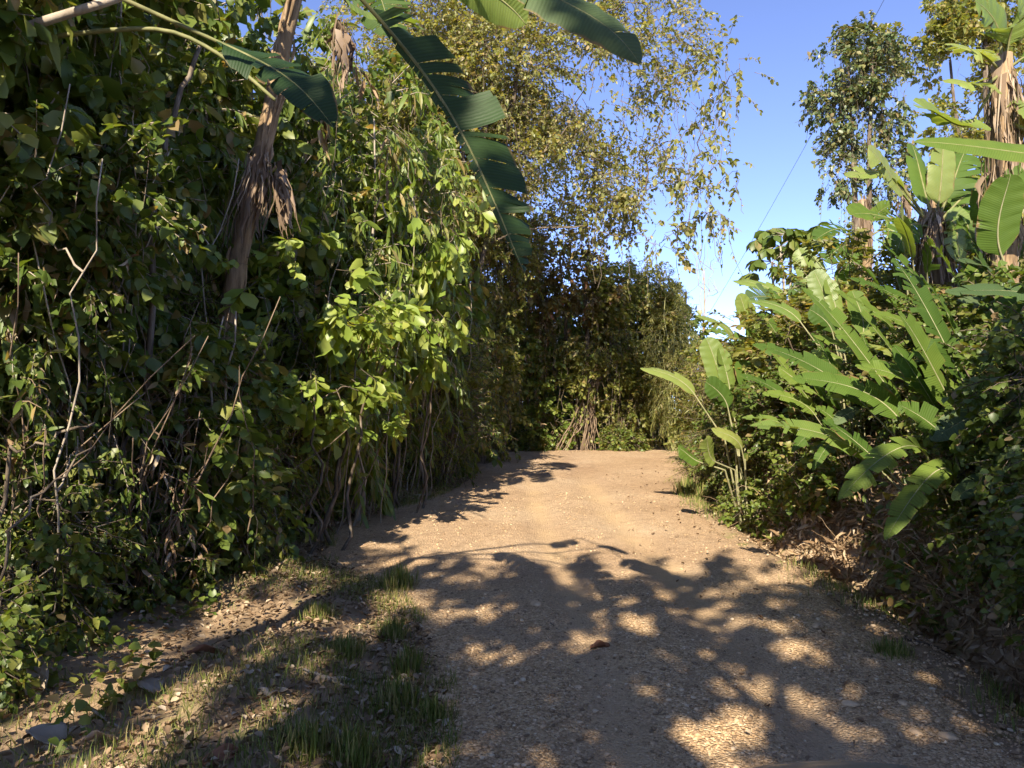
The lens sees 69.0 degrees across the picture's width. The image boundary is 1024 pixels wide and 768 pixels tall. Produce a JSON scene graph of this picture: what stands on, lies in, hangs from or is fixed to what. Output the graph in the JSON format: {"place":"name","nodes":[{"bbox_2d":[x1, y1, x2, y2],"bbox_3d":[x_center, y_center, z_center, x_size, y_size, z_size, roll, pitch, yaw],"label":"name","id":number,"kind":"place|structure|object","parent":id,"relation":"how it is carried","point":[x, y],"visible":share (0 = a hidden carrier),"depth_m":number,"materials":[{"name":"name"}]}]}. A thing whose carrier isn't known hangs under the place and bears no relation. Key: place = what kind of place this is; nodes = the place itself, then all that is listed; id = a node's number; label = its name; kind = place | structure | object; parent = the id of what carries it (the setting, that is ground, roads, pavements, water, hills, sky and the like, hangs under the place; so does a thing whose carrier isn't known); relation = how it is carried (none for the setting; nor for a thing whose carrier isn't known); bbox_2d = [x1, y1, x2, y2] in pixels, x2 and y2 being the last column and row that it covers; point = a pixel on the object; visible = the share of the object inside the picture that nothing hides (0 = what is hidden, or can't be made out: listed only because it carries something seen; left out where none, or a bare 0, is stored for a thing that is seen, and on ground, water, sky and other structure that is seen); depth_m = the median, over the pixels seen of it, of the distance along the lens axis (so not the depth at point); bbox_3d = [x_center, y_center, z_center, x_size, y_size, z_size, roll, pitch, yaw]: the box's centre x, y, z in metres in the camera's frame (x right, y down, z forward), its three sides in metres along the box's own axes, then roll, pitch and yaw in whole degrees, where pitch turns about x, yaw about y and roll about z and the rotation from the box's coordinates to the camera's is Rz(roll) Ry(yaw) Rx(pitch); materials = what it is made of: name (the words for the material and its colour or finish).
{"place":"outdoors","nodes":[
{"label":"outdoors","id":0,"kind":"place"},
{"bbox_2d":[0,417,1023,767],"bbox_3d":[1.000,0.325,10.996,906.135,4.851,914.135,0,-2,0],"label":"ground","id":1,"kind":"structure","parent":0,"point":[70,663],"depth_m":5.30,"materials":[{"name":"soil"}]},
{"bbox_2d":[0,574,85,719],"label":"shrub","id":2,"kind":"object","parent":1,"relation":"on","point":[14,661],"visible":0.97,"depth_m":4.20,"materials":[{"name":"green plant"}]},
{"bbox_2d":[25,722,66,748],"bbox_3d":[-2.377,1.794,3.785,0.240,0.115,0.166,0,-2,0],"label":"stone","id":3,"kind":"object","parent":1,"relation":"on","point":[43,733],"visible":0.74,"depth_m":3.81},
{"bbox_2d":[0,484,140,656],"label":"shrub","id":4,"kind":"object","parent":1,"relation":"on","point":[40,550],"visible":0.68,"depth_m":5.13,"materials":[{"name":"green plant"}]},
{"bbox_2d":[0,308,149,624],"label":"thicket shrub","id":5,"kind":"object","parent":1,"relation":"on","point":[95,463],"visible":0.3,"depth_m":5.37,"materials":[{"name":"green plant"}]},
{"bbox_2d":[8,0,142,303],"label":"broadleaf tree","id":6,"kind":"object","parent":1,"relation":"on","point":[127,15],"visible":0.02,"depth_m":6.33,"materials":[{"name":"green plant"}]},
{"bbox_2d":[0,0,171,567],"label":"tree","id":7,"kind":"object","parent":1,"relation":"on","point":[57,51],"visible":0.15,"depth_m":5.49,"materials":[{"name":"green plant"}]},
{"bbox_2d":[34,26,275,101],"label":"arching branch","id":8,"kind":"object","parent":7,"relation":"attached to","point":[145,29],"visible":0.8,"depth_m":5.48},
{"bbox_2d":[0,35,184,603],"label":"tree","id":9,"kind":"object","parent":1,"relation":"on","point":[54,94],"visible":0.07,"depth_m":5.75,"materials":[{"name":"green plant"}]},
{"bbox_2d":[1,479,192,620],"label":"shrub","id":10,"kind":"object","parent":1,"relation":"on","point":[138,605],"visible":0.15,"depth_m":6.01,"materials":[{"name":"green plant"}]},
{"bbox_2d":[0,0,196,313],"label":"tree","id":11,"kind":"object","parent":1,"relation":"on","point":[10,48],"visible":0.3,"depth_m":5.40,"materials":[{"name":"green plant"}]},
{"bbox_2d":[12,0,122,34],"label":"arching branch","id":12,"kind":"object","parent":11,"relation":"attached to","point":[65,14],"visible":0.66,"depth_m":5.22,"materials":[{"name":"beige plant"}]},
{"bbox_2d":[0,253,208,622],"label":"cane clump","id":13,"kind":"object","parent":1,"relation":"on","point":[18,404],"visible":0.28,"depth_m":5.15,"materials":[{"name":"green plant"}]},
{"bbox_2d":[0,0,210,615],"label":"tree","id":14,"kind":"object","parent":1,"relation":"on","point":[48,214],"visible":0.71,"depth_m":5.54,"materials":[{"name":"green plant"}]},
{"bbox_2d":[0,0,239,553],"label":"tree","id":15,"kind":"object","parent":1,"relation":"on","point":[191,165],"visible":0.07,"depth_m":7.17,"materials":[{"name":"green plant"}]},
{"bbox_2d":[36,112,246,541],"bbox_3d":[-4.163,-0.404,7.640,2.761,5.624,2.780,-1,-3,23],"label":"thicket shrub","id":16,"kind":"object","parent":1,"relation":"on","point":[188,305],"visible":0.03,"depth_m":7.72,"materials":[{"name":"green plant"}]},
{"bbox_2d":[39,297,279,615],"bbox_3d":[-3.466,0.904,6.567,2.917,3.276,2.794,0,-2,-7],"label":"cane clump","id":17,"kind":"object","parent":1,"relation":"on","point":[178,531],"visible":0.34,"depth_m":6.27,"materials":[{"name":"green plant"}]},
{"bbox_2d":[133,45,201,600],"bbox_3d":[-3.021,-0.647,6.613,0.216,5.106,0.642,-1,-3,25],"label":"liana","id":18,"kind":"object","parent":1,"relation":"on","point":[152,269],"visible":0.46,"depth_m":6.35,"materials":[{"name":"brown plant"}]},
{"bbox_2d":[62,213,313,593],"bbox_3d":[-3.356,0.366,7.214,2.978,3.990,2.557,-1,-2,14],"label":"thicket tree","id":19,"kind":"object","parent":1,"relation":"on","point":[229,523],"visible":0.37,"depth_m":6.91,"materials":[{"name":"green plant"}]},
{"bbox_2d":[143,483,244,589],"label":"shrub","id":20,"kind":"object","parent":1,"relation":"on","point":[236,554],"visible":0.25,"depth_m":6.86,"materials":[{"name":"green plant"}]},
{"bbox_2d":[108,42,283,480],"bbox_3d":[-4.415,-0.825,8.292,3.590,8.286,2.839,1,-3,-21],"label":"tree","id":21,"kind":"object","parent":1,"relation":"on","point":[215,111],"visible":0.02,"depth_m":8.27,"materials":[{"name":"green plant"}]},
{"bbox_2d":[53,0,340,526],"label":"tree","id":22,"kind":"object","parent":1,"relation":"on","point":[236,139],"visible":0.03,"depth_m":8.69,"materials":[{"name":"green plant"}]},
{"bbox_2d":[152,0,251,298],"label":"tree","id":23,"kind":"object","parent":1,"relation":"on","point":[204,52],"visible":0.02,"depth_m":9.78,"materials":[{"name":"green plant"}]},
{"bbox_2d":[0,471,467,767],"bbox_3d":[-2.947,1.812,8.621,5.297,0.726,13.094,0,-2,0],"label":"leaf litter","id":24,"kind":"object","parent":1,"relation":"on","point":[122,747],"visible":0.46,"depth_m":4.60,"materials":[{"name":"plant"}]},
{"bbox_2d":[155,184,333,552],"bbox_3d":[-3.547,-0.388,9.069,2.780,5.624,2.761,0,-2,-2],"label":"thicket shrub","id":25,"kind":"object","parent":1,"relation":"on","point":[299,471],"visible":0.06,"depth_m":8.71,"materials":[{"name":"green plant"}]},
{"bbox_2d":[147,332,345,573],"bbox_3d":[-3.161,0.924,7.676,2.639,3.094,2.755,0,-2,2],"label":"cane clump","id":26,"kind":"object","parent":1,"relation":"on","point":[258,508],"visible":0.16,"depth_m":7.65,"materials":[{"name":"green plant"}]},
{"bbox_2d":[155,0,349,473],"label":"tree","id":27,"kind":"object","parent":1,"relation":"on","point":[270,25],"visible":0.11,"depth_m":9.57,"materials":[{"name":"green plant"}]},
{"bbox_2d":[192,0,339,191],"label":"tree","id":28,"kind":"object","parent":1,"relation":"on","point":[240,16],"depth_m":11.08,"materials":[{"name":"green plant"}]},
{"bbox_2d":[247,713,350,767],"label":"grass tuft","id":29,"kind":"object","parent":1,"relation":"on","point":[313,737],"visible":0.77,"depth_m":3.65,"materials":[{"name":"plant"}]},
{"bbox_2d":[211,1,390,176],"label":"tree","id":30,"kind":"object","parent":1,"relation":"on","point":[369,96],"depth_m":13.92,"materials":[{"name":"green plant"}]},
{"bbox_2d":[210,0,410,485],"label":"banana plant","id":31,"kind":"object","parent":1,"relation":"on","point":[253,194],"visible":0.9,"depth_m":8.03,"materials":[{"name":"plant"}]},
{"bbox_2d":[211,212,432,555],"bbox_3d":[-2.326,0.076,9.111,2.716,3.988,3.585,-1,-2,16],"label":"broadleaf tree","id":32,"kind":"object","parent":1,"relation":"on","point":[332,332],"visible":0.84,"depth_m":8.73,"materials":[{"name":"green plant"}]},
{"bbox_2d":[216,84,429,524],"bbox_3d":[-3.256,-1.143,11.733,3.680,7.905,4.286,-1,-3,21],"label":"tree","id":33,"kind":"object","parent":1,"relation":"on","point":[355,205],"visible":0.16,"depth_m":11.31,"materials":[{"name":"green plant"}]},
{"bbox_2d":[226,1,438,535],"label":"tree","id":34,"kind":"object","parent":1,"relation":"on","point":[363,462],"visible":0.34,"depth_m":10.23,"materials":[{"name":"green plant"}]},
{"bbox_2d":[250,338,417,548],"bbox_3d":[-2.938,0.958,9.429,2.917,3.276,2.794,-1,-3,18],"label":"cane clump","id":35,"kind":"object","parent":1,"relation":"on","point":[314,500],"visible":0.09,"depth_m":9.47,"materials":[{"name":"green plant"}]},
{"bbox_2d":[320,630,374,661],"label":"grass tuft","id":36,"kind":"object","parent":1,"relation":"on","point":[344,644],"visible":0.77,"depth_m":5.12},
{"bbox_2d":[319,716,391,767],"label":"grass tuft","id":37,"kind":"object","parent":1,"relation":"on","point":[355,749],"visible":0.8,"depth_m":3.67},
{"bbox_2d":[120,0,642,272],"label":"banana plant","id":38,"kind":"object","parent":1,"relation":"on","point":[592,23],"visible":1,"depth_m":3.44,"materials":[{"name":"plant"}]},
{"bbox_2d":[341,217,429,498],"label":"thicket shrub","id":39,"kind":"object","parent":1,"relation":"on","point":[390,451],"visible":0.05,"depth_m":12.55,"materials":[{"name":"green plant"}]},
{"bbox_2d":[320,49,457,491],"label":"tree","id":40,"kind":"object","parent":1,"relation":"on","point":[393,94],"visible":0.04,"depth_m":13.17,"materials":[{"name":"green plant"}]},
{"bbox_2d":[364,614,416,645],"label":"grass tuft","id":41,"kind":"object","parent":1,"relation":"on","point":[393,629],"visible":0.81,"depth_m":5.70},
{"bbox_2d":[361,672,447,721],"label":"grass tuft","id":42,"kind":"object","parent":1,"relation":"on","point":[389,690],"visible":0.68,"depth_m":4.48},
{"bbox_2d":[378,641,442,679],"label":"grass tuft","id":43,"kind":"object","parent":1,"relation":"on","point":[406,660],"visible":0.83,"depth_m":5.04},
{"bbox_2d":[340,81,490,496],"bbox_3d":[-1.959,-1.096,13.379,2.839,9.039,3.590,1,-2,-15],"label":"tree","id":44,"kind":"object","parent":1,"relation":"on","point":[442,166],"visible":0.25,"depth_m":13.12,"materials":[{"name":"green plant"}]},
{"bbox_2d":[330,92,500,448],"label":"tree","id":45,"kind":"object","parent":1,"relation":"on","point":[474,197],"visible":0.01,"depth_m":16.50,"materials":[{"name":"green plant"}]},
{"bbox_2d":[335,134,502,512],"bbox_3d":[-1.847,-0.800,11.739,2.566,5.864,3.386,1,-3,-24],"label":"broadleaf tree","id":46,"kind":"object","parent":1,"relation":"on","point":[431,366],"visible":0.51,"depth_m":11.27,"materials":[{"name":"green plant"}]},
{"bbox_2d":[382,189,503,479],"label":"tree","id":47,"kind":"object","parent":1,"relation":"on","point":[477,289],"visible":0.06,"depth_m":15.54,"materials":[{"name":"green plant"}]},
{"bbox_2d":[293,0,594,307],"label":"tall tree","id":48,"kind":"object","parent":1,"relation":"on","point":[378,42],"visible":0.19,"depth_m":16.98,"materials":[{"name":"green plant"}]},
{"bbox_2d":[393,318,516,490],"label":"thicket shrub","id":49,"kind":"object","parent":1,"relation":"on","point":[445,462],"visible":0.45,"depth_m":14.20,"materials":[{"name":"green plant"}]},
{"bbox_2d":[195,45,718,448],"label":"forest","id":50,"kind":"object","parent":1,"relation":"on","point":[707,331],"visible":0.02,"depth_m":27.11,"materials":[{"name":"green plant"}]},
{"bbox_2d":[352,2,608,325],"bbox_3d":[-1.254,-4.709,21.576,8.770,13.587,4.555,1,-2,-14],"label":"tall tree","id":51,"kind":"object","parent":1,"relation":"on","point":[539,253],"visible":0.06,"depth_m":21.74,"materials":[{"name":"green plant"}]},
{"bbox_2d":[0,413,973,765],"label":"undergrowth","id":52,"kind":"object","parent":1,"relation":"on","point":[214,595],"visible":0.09,"depth_m":6.19,"materials":[{"name":"green plant"}]},
{"bbox_2d":[461,212,540,462],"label":"tree","id":53,"kind":"object","parent":1,"relation":"on","point":[503,360],"visible":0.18,"depth_m":18.58,"materials":[{"name":"green plant"}]},
{"bbox_2d":[471,218,546,448],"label":"tree","id":54,"kind":"object","parent":1,"relation":"on","point":[510,305],"visible":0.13,"depth_m":21.19,"materials":[{"name":"green plant"}]},
{"bbox_2d":[481,320,583,450],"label":"thicket shrub","id":55,"kind":"object","parent":1,"relation":"on","point":[536,418],"visible":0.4,"depth_m":22.31,"materials":[{"name":"green plant"}]},
{"bbox_2d":[366,0,727,460],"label":"tall tree","id":56,"kind":"object","parent":1,"relation":"on","point":[623,201],"visible":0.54,"depth_m":16.93,"materials":[{"name":"green plant"}]},
{"bbox_2d":[496,193,628,449],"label":"tree","id":57,"kind":"object","parent":1,"relation":"on","point":[548,312],"visible":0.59,"depth_m":22.40,"materials":[{"name":"green plant"}]},
{"bbox_2d":[487,250,697,450],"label":"strangler tree","id":58,"kind":"object","parent":1,"relation":"on","point":[620,324],"visible":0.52,"depth_m":22.69,"materials":[{"name":"green plant"}]},
{"bbox_2d":[453,12,778,437],"bbox_3d":[2.247,-4.258,16.646,7.578,12.348,2.418,0,-2,0],"label":"tall tree","id":59,"kind":"object","parent":1,"relation":"on","point":[687,230],"visible":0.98,"depth_m":16.79,"materials":[{"name":"green plant"}]},
{"bbox_2d":[594,424,655,451],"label":"shrub","id":60,"kind":"object","parent":1,"relation":"on","point":[622,445],"visible":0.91,"depth_m":22.16,"materials":[{"name":"green plant"}]},
{"bbox_2d":[577,255,695,449],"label":"tree","id":61,"kind":"object","parent":1,"relation":"on","point":[598,413],"visible":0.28,"depth_m":23.64,"materials":[{"name":"green plant"}]},
{"bbox_2d":[637,263,703,450],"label":"bamboo clump","id":62,"kind":"object","parent":1,"relation":"on","point":[671,359],"visible":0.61,"depth_m":22.23,"materials":[{"name":"green plant"}]},
{"bbox_2d":[664,347,737,471],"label":"feathery bush","id":63,"kind":"object","parent":1,"relation":"on","point":[691,400],"visible":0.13,"depth_m":15.36,"materials":[{"name":"green plant"}]},
{"bbox_2d":[663,340,739,450],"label":"leafy bush","id":64,"kind":"object","parent":1,"relation":"on","point":[676,426],"visible":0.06,"depth_m":17.42,"materials":[{"name":"green plant"}]},
{"bbox_2d":[640,337,765,533],"bbox_3d":[2.833,0.708,10.358,1.914,2.798,0.891,1,-2,-16],"label":"heliconia","id":65,"kind":"object","parent":1,"relation":"on","point":[716,360],"visible":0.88,"depth_m":10.48,"materials":[{"name":"plant"}]},
{"bbox_2d":[663,421,747,502],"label":"feathery bush","id":66,"kind":"object","parent":1,"relation":"on","point":[706,472],"visible":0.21,"depth_m":13.54,"materials":[{"name":"green plant"}]},
{"bbox_2d":[685,398,774,504],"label":"bank shrub","id":67,"kind":"object","parent":1,"relation":"on","point":[715,475],"visible":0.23,"depth_m":12.25,"materials":[{"name":"green plant"}]},
{"bbox_2d":[696,293,767,433],"bbox_3d":[3.940,-0.219,12.228,1.818,2.658,0.846,2,-3,-33],"label":"heliconia","id":68,"kind":"object","parent":1,"relation":"on","point":[742,303],"visible":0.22,"depth_m":12.50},
{"bbox_2d":[709,469,784,537],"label":"shrub","id":69,"kind":"object","parent":1,"relation":"on","point":[754,503],"visible":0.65,"depth_m":10.33,"materials":[{"name":"green plant"}]},
{"bbox_2d":[710,288,849,414],"bbox_3d":[4.413,-0.458,12.068,2.565,2.411,1.549,-1,-3,23],"label":"heliconia","id":70,"kind":"object","parent":1,"relation":"on","point":[770,325],"visible":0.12,"depth_m":12.09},
{"bbox_2d":[739,222,838,292],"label":"umbrella tree","id":71,"kind":"object","parent":1,"relation":"on","point":[763,243],"visible":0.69,"depth_m":18.93,"materials":[{"name":"green plant"}]},
{"bbox_2d":[733,247,852,295],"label":"heliconia","id":72,"kind":"object","parent":1,"relation":"on","point":[843,274],"visible":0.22,"depth_m":15.01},
{"bbox_2d":[711,318,891,484],"bbox_3d":[4.225,0.394,10.416,2.529,2.588,2.695,2,-3,-39],"label":"bank shrub","id":73,"kind":"object","parent":1,"relation":"on","point":[755,388],"visible":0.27,"depth_m":10.17,"materials":[{"name":"green plant"}]},
{"bbox_2d":[689,267,926,438],"bbox_3d":[4.830,-0.268,11.437,4.235,3.181,3.493,0,-2,0],"label":"leafy bush","id":74,"kind":"object","parent":1,"relation":"on","point":[745,350],"visible":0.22,"depth_m":11.27,"materials":[{"name":"green plant"}]},
{"bbox_2d":[759,438,865,528],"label":"shrub","id":75,"kind":"object","parent":1,"relation":"on","point":[812,489],"visible":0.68,"depth_m":9.07,"materials":[{"name":"green plant"}]},
{"bbox_2d":[748,269,876,438],"bbox_3d":[3.936,-0.332,9.515,1.627,2.378,0.757,0,-2,2],"label":"heliconia","id":76,"kind":"object","parent":1,"relation":"on","point":[821,284],"visible":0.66,"depth_m":9.72,"materials":[{"name":"plant"}]},
{"bbox_2d":[601,430,1023,766],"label":"leaf litter","id":77,"kind":"object","parent":1,"relation":"on","point":[895,695],"visible":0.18,"depth_m":6.11,"materials":[{"name":"plant"}]},
{"bbox_2d":[739,333,892,492],"bbox_3d":[3.856,0.307,8.950,2.112,1.986,1.275,0,-2,5],"label":"heliconia","id":78,"kind":"object","parent":1,"relation":"on","point":[806,403],"visible":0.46,"depth_m":9.03,"materials":[{"name":"plant"}]},
{"bbox_2d":[766,222,915,379],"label":"leafy bush","id":79,"kind":"object","parent":1,"relation":"on","point":[857,247],"visible":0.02,"depth_m":13.02,"materials":[{"name":"green plant"}]},
{"bbox_2d":[696,379,1023,712],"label":"dry undergrowth","id":80,"kind":"object","parent":1,"relation":"on","point":[1003,669],"visible":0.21,"depth_m":7.38,"materials":[{"name":"brown plant"}]},
{"bbox_2d":[792,10,930,276],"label":"tall tree","id":81,"kind":"object","parent":1,"relation":"on","point":[855,94],"visible":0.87,"depth_m":27.11,"materials":[{"name":"green plant"}]},
{"bbox_2d":[812,185,917,290],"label":"banana plant","id":82,"kind":"object","parent":1,"relation":"on","point":[878,208],"visible":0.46,"depth_m":14.90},
{"bbox_2d":[750,258,1023,580],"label":"heliconia","id":83,"kind":"object","parent":1,"relation":"on","point":[883,395],"visible":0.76,"depth_m":6.40,"materials":[{"name":"plant"}]},
{"bbox_2d":[813,274,998,474],"bbox_3d":[4.154,0.016,6.969,2.414,2.269,1.458,0,-2,-3],"label":"heliconia","id":84,"kind":"object","parent":1,"relation":"on","point":[866,315],"visible":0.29,"depth_m":7.12,"materials":[{"name":"plant"}]},
{"bbox_2d":[844,143,983,296],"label":"banana plant","id":85,"kind":"object","parent":1,"relation":"on","point":[944,181],"visible":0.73,"depth_m":10.96,"materials":[{"name":"plant"}]},
{"bbox_2d":[833,236,998,381],"bbox_3d":[4.810,-0.494,8.004,2.565,2.411,1.549,1,-2,-15],"label":"heliconia","id":86,"kind":"object","parent":1,"relation":"on","point":[971,266],"visible":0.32,"depth_m":8.20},
{"bbox_2d":[883,201,964,404],"bbox_3d":[5.516,-1.028,9.870,0.936,2.938,2.009,-1,-3,23],"label":"heliconia","id":87,"kind":"object","parent":1,"relation":"on","point":[903,227],"visible":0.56,"depth_m":9.88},
{"bbox_2d":[838,272,1010,462],"bbox_3d":[4.930,-0.069,8.603,2.276,2.301,2.426,-1,-3,18],"label":"bank shrub","id":88,"kind":"object","parent":1,"relation":"on","point":[902,341],"visible":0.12,"depth_m":8.38,"materials":[{"name":"green plant"}]},
{"bbox_2d":[850,216,1023,338],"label":"heliconia","id":89,"kind":"object","parent":1,"relation":"on","point":[903,259],"visible":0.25,"depth_m":9.17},
{"bbox_2d":[866,0,1023,213],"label":"tall tree","id":90,"kind":"object","parent":1,"relation":"on","point":[956,23],"visible":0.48,"depth_m":29.99,"materials":[{"name":"green plant"}]},
{"bbox_2d":[885,390,1023,626],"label":"bank shrub","id":91,"kind":"object","parent":1,"relation":"on","point":[957,512],"visible":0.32,"depth_m":5.96,"materials":[{"name":"green plant"}]},
{"bbox_2d":[893,261,1023,506],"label":"bank shrub","id":92,"kind":"object","parent":1,"relation":"on","point":[969,358],"visible":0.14,"depth_m":6.48,"materials":[{"name":"green plant"}]},
{"bbox_2d":[912,0,1023,282],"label":"banana plant","id":93,"kind":"object","parent":1,"relation":"on","point":[1001,147],"visible":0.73,"depth_m":8.58,"materials":[{"name":"plant"}]},
{"bbox_2d":[941,257,1023,563],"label":"bank shrub","id":94,"kind":"object","parent":1,"relation":"on","point":[1001,346],"visible":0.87,"depth_m":5.31,"materials":[{"name":"green plant"}]},
{"bbox_2d":[964,428,1023,653],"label":"bank shrub","id":95,"kind":"object","parent":1,"relation":"on","point":[1012,534],"visible":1,"depth_m":4.46,"materials":[{"name":"green plant"}]},
{"bbox_2d":[976,174,1023,272],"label":"banana plant","id":96,"kind":"object","parent":1,"relation":"on","point":[1001,207],"visible":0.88,"depth_m":7.20,"materials":[{"name":"plant"}]},
{"bbox_2d":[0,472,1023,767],"bbox_3d":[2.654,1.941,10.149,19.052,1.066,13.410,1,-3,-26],"label":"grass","id":97,"kind":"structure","parent":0,"point":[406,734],"depth_m":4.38,"materials":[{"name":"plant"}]},
{"bbox_2d":[218,0,1023,399],"label":"sky","id":98,"kind":"structure","parent":0,"point":[781,33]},
{"bbox_2d":[295,450,1023,767],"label":"dirt road","id":99,"kind":"structure","parent":0,"point":[548,477],"depth_m":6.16,"materials":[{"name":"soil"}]},
{"bbox_2d":[374,559,425,592],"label":"grass tuft","id":100,"kind":"object","parent":99,"relation":"on","point":[397,577],"visible":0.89,"depth_m":7.14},
{"bbox_2d":[409,690,456,727],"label":"grass tuft","id":101,"kind":"object","parent":99,"relation":"on","point":[436,707],"visible":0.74,"depth_m":4.31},
{"bbox_2d":[746,761,922,767],"bbox_3d":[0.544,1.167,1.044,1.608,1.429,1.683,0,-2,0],"label":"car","id":102,"kind":"object","parent":99,"relation":"on","point":[830,764],"visible":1,"depth_m":1.17,"materials":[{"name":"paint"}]},
{"bbox_2d":[858,635,917,662],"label":"grass tuft","id":103,"kind":"object","parent":99,"relation":"on","point":[899,650],"visible":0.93,"depth_m":5.40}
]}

